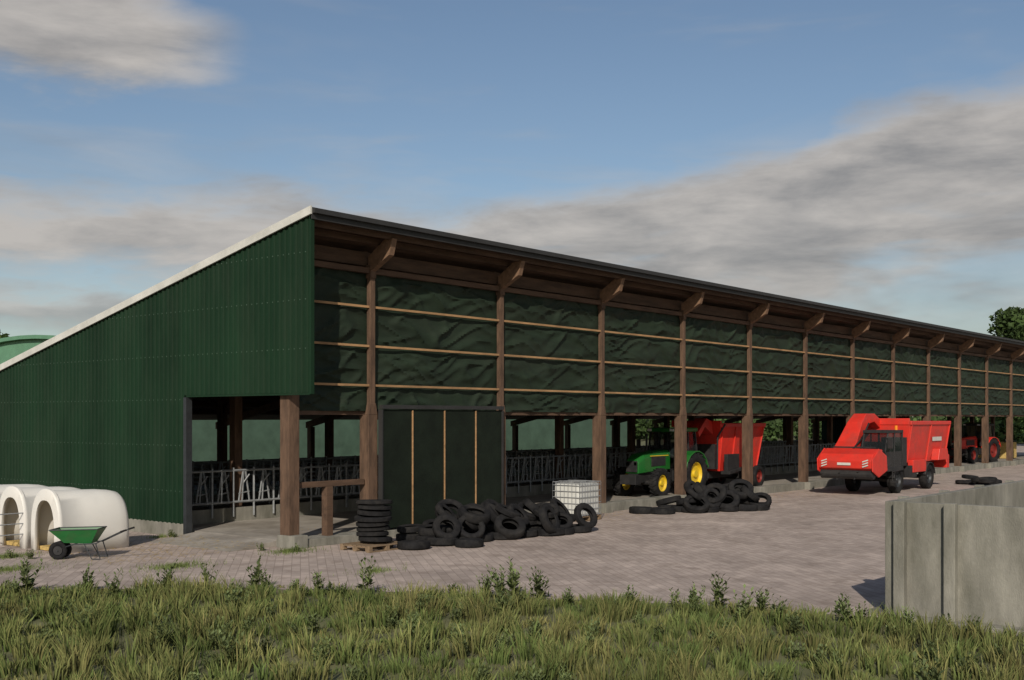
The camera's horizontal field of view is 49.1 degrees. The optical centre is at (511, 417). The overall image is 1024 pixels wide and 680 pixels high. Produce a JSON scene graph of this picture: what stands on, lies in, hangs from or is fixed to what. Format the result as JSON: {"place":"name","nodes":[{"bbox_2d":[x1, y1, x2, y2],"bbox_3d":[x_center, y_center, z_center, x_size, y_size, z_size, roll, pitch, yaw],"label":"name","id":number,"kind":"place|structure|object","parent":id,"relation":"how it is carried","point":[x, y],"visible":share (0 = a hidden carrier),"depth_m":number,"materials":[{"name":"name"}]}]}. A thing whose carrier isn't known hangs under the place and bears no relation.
{"place":"outdoors","nodes":[
{"label":"outdoors","id":0,"kind":"place"},
{"bbox_2d":[0,205,1023,551],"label":"cattle barn","id":1,"kind":"structure","parent":0,"point":[430,359],"depth_m":32.35,"materials":[{"name":"metal"}]},
{"bbox_2d":[194,449,608,491],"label":"cubicle dividers","id":2,"kind":"object","parent":1,"relation":"on","point":[265,463],"visible":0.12,"depth_m":47.99,"materials":[{"name":"grey metal"}]},
{"bbox_2d":[192,456,626,508],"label":"cubicle dividers","id":3,"kind":"object","parent":1,"relation":"on","point":[326,472],"visible":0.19,"depth_m":38.22,"materials":[{"name":"grey metal"}]},
{"bbox_2d":[383,409,500,527],"bbox_3d":[-1.858,1.330,30.790,0.080,3.080,4.800,0,0,39],"label":"sliding door","id":4,"kind":"structure","parent":1,"relation":"in","point":[397,424],"depth_m":30.48,"materials":[{"name":"black metal"}]},
{"bbox_2d":[192,440,813,507],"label":"feed barrier","id":5,"kind":"object","parent":1,"relation":"on","point":[245,496],"visible":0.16,"depth_m":41.86,"materials":[{"name":"metal"}]},
{"bbox_2d":[192,443,835,524],"bbox_3d":[10.615,2.200,54.809,0.298,1.540,61.726,0,0,39],"label":"feed barrier","id":6,"kind":"object","parent":1,"relation":"on","point":[229,514],"visible":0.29,"depth_m":35.15,"materials":[{"name":"metal"}]},
{"bbox_2d":[612,427,708,496],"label":"green tractor","id":7,"kind":"object","parent":1,"relation":"on","point":[650,468],"visible":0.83,"depth_m":42.54,"materials":[{"name":"metal"}]},
{"bbox_2d":[671,418,765,485],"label":"mixer wagon","id":8,"kind":"object","parent":1,"relation":"on","point":[719,445],"visible":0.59,"depth_m":45.53,"materials":[{"name":"red paint"}]},
{"bbox_2d":[947,423,1000,463],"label":"red tractor","id":9,"kind":"object","parent":1,"relation":"on","point":[971,442],"visible":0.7,"depth_m":73.77,"materials":[{"name":"metal"}]},
{"bbox_2d":[0,427,1023,679],"bbox_3d":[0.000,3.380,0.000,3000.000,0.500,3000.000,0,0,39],"label":"ground","id":10,"kind":"structure","parent":0,"point":[802,673],"depth_m":15.18,"materials":[{"name":"green plant"}]},
{"bbox_2d":[0,332,9,337],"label":"broadleaf tree","id":11,"kind":"object","parent":10,"relation":"on","point":[4,335],"depth_m":120.18,"materials":[{"name":"green plant"}]},
{"bbox_2d":[0,335,626,461],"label":"arched barn","id":12,"kind":"structure","parent":10,"relation":"on","point":[260,439],"depth_m":60.89,"materials":[{"name":"green metal"}]},
{"bbox_2d":[0,529,1006,679],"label":"weeds","id":13,"kind":"object","parent":10,"relation":"on","point":[28,581],"visible":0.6,"depth_m":16.92,"materials":[{"name":"green plant"}]},
{"bbox_2d":[0,444,1023,616],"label":"farm yard","id":14,"kind":"structure","parent":10,"relation":"on","point":[820,548],"depth_m":24.84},
{"bbox_2d":[0,484,47,498],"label":"calf hutch","id":15,"kind":"object","parent":14,"relation":"on","point":[3,487],"visible":0.14,"depth_m":28.68,"materials":[{"name":"white plastic"}]},
{"bbox_2d":[0,486,78,548],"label":"calf hutch","id":16,"kind":"object","parent":14,"relation":"on","point":[16,504],"visible":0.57,"depth_m":27.17,"materials":[{"name":"white plastic"}]},
{"bbox_2d":[31,489,128,552],"bbox_3d":[-10.278,2.390,26.755,1.333,1.464,1.862,0,0,40],"label":"calf hutch","id":17,"kind":"object","parent":14,"relation":"on","point":[52,509],"visible":0.91,"depth_m":26.42,"materials":[{"name":"white plastic"}]},
{"bbox_2d":[48,526,134,559],"bbox_3d":[-9.329,2.778,24.817,1.736,0.691,0.666,0,0,-3],"label":"wheelbarrow","id":18,"kind":"object","parent":14,"relation":"on","point":[67,536],"visible":1,"depth_m":24.59,"materials":[{"name":"metal"}]},
{"bbox_2d":[0,533,406,575],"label":"grass patches","id":19,"kind":"object","parent":14,"relation":"on","point":[187,564],"depth_m":23.52,"materials":[{"name":"green plant"}]},
{"bbox_2d":[340,541,397,552],"bbox_3d":[-3.295,3.048,26.604,1.000,0.144,1.200,0,0,39],"label":"wooden pallet","id":20,"kind":"object","parent":14,"relation":"on","point":[369,547],"visible":0.82,"depth_m":26.30,"materials":[{"name":"brown wood"}]},
{"bbox_2d":[354,499,392,541],"bbox_3d":[-3.284,2.446,26.586,0.904,1.024,0.928,0,0,39],"label":"tyre stack","id":21,"kind":"object","parent":20,"relation":"on","point":[373,517],"visible":1,"depth_m":26.29,"materials":[{"name":"rubber"}]},
{"bbox_2d":[396,498,597,549],"bbox_3d":[-0.733,2.631,29.101,2.837,1.054,6.597,0,0,39],"label":"tyre pile","id":22,"kind":"object","parent":14,"relation":"on","point":[472,525],"visible":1,"depth_m":28.67,"materials":[{"name":"rubber"}]},
{"bbox_2d":[68,478,955,564],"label":"straw litter","id":23,"kind":"object","parent":14,"relation":"on","point":[121,548],"visible":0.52,"depth_m":26.54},
{"bbox_2d":[552,480,600,520],"bbox_3d":[1.977,2.525,34.229,1.000,1.193,1.220,0,0,37],"label":"ibc water tank","id":24,"kind":"object","parent":14,"relation":"on","point":[570,495],"visible":0.71,"depth_m":33.84,"materials":[{"name":"white plastic"}]},
{"bbox_2d":[629,479,771,514],"bbox_3d":[6.359,2.626,37.633,5.557,1.078,2.187,0,0,-24],"label":"tyre pile","id":25,"kind":"object","parent":14,"relation":"on","point":[736,495],"visible":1,"depth_m":37.20,"materials":[{"name":"rubber"}]},
{"bbox_2d":[867,604,884,615],"bbox_3d":[15.155,3.090,29.142,0.340,0.080,29.700,0,0,39],"label":"footing","id":26,"kind":"object","parent":14,"relation":"on","point":[879,608],"visible":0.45,"depth_m":17.80,"materials":[{"name":"concrete"}]},
{"bbox_2d":[817,414,950,492],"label":"self propelled feed mixer","id":27,"kind":"object","parent":14,"relation":"on","point":[890,453],"visible":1,"depth_m":46.41,"materials":[{"name":"red paint"}]},
{"bbox_2d":[893,500,957,620],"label":"ribs","id":28,"kind":"object","parent":14,"relation":"on","point":[950,558],"visible":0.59,"depth_m":16.87,"materials":[{"name":"concrete"}]},
{"bbox_2d":[885,480,1023,614],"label":"panels","id":29,"kind":"object","parent":14,"relation":"on","point":[1011,494],"visible":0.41,"depth_m":19.93,"materials":[{"name":"concrete"}]},
{"bbox_2d":[898,480,1013,498],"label":"ribs","id":30,"kind":"object","parent":14,"relation":"on","point":[940,491],"visible":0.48,"depth_m":19.89,"materials":[{"name":"concrete"}]},
{"bbox_2d":[900,615,1023,635],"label":"footing","id":31,"kind":"object","parent":14,"relation":"on","point":[997,627],"depth_m":16.43,"materials":[{"name":"concrete"}]},
{"bbox_2d":[907,502,1023,626],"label":"panels","id":32,"kind":"object","parent":14,"relation":"on","point":[990,561],"visible":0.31,"depth_m":16.71,"materials":[{"name":"concrete"}]},
{"bbox_2d":[955,474,1001,484],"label":"tyre pile","id":33,"kind":"object","parent":14,"relation":"on","point":[976,480],"visible":0.97,"depth_m":52.11,"materials":[{"name":"rubber"}]},
{"bbox_2d":[636,416,1023,442],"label":"distant treeline","id":34,"kind":"object","parent":10,"relation":"on","point":[773,430],"visible":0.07,"depth_m":145.24,"materials":[{"name":"green plant"}]},
{"bbox_2d":[987,306,1023,340],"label":"broadleaf tree","id":35,"kind":"object","parent":10,"relation":"on","point":[1008,322],"visible":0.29,"depth_m":119.56,"materials":[{"name":"green plant"}]},
{"bbox_2d":[0,0,1023,418],"label":"sky","id":36,"kind":"structure","parent":0,"point":[863,155],"materials":[{"name":"blue"}]},
{"bbox_2d":[998,442,1016,458],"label":"straw bale","id":37,"kind":"object","parent":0,"point":[1002,455],"visible":0.36,"depth_m":80.81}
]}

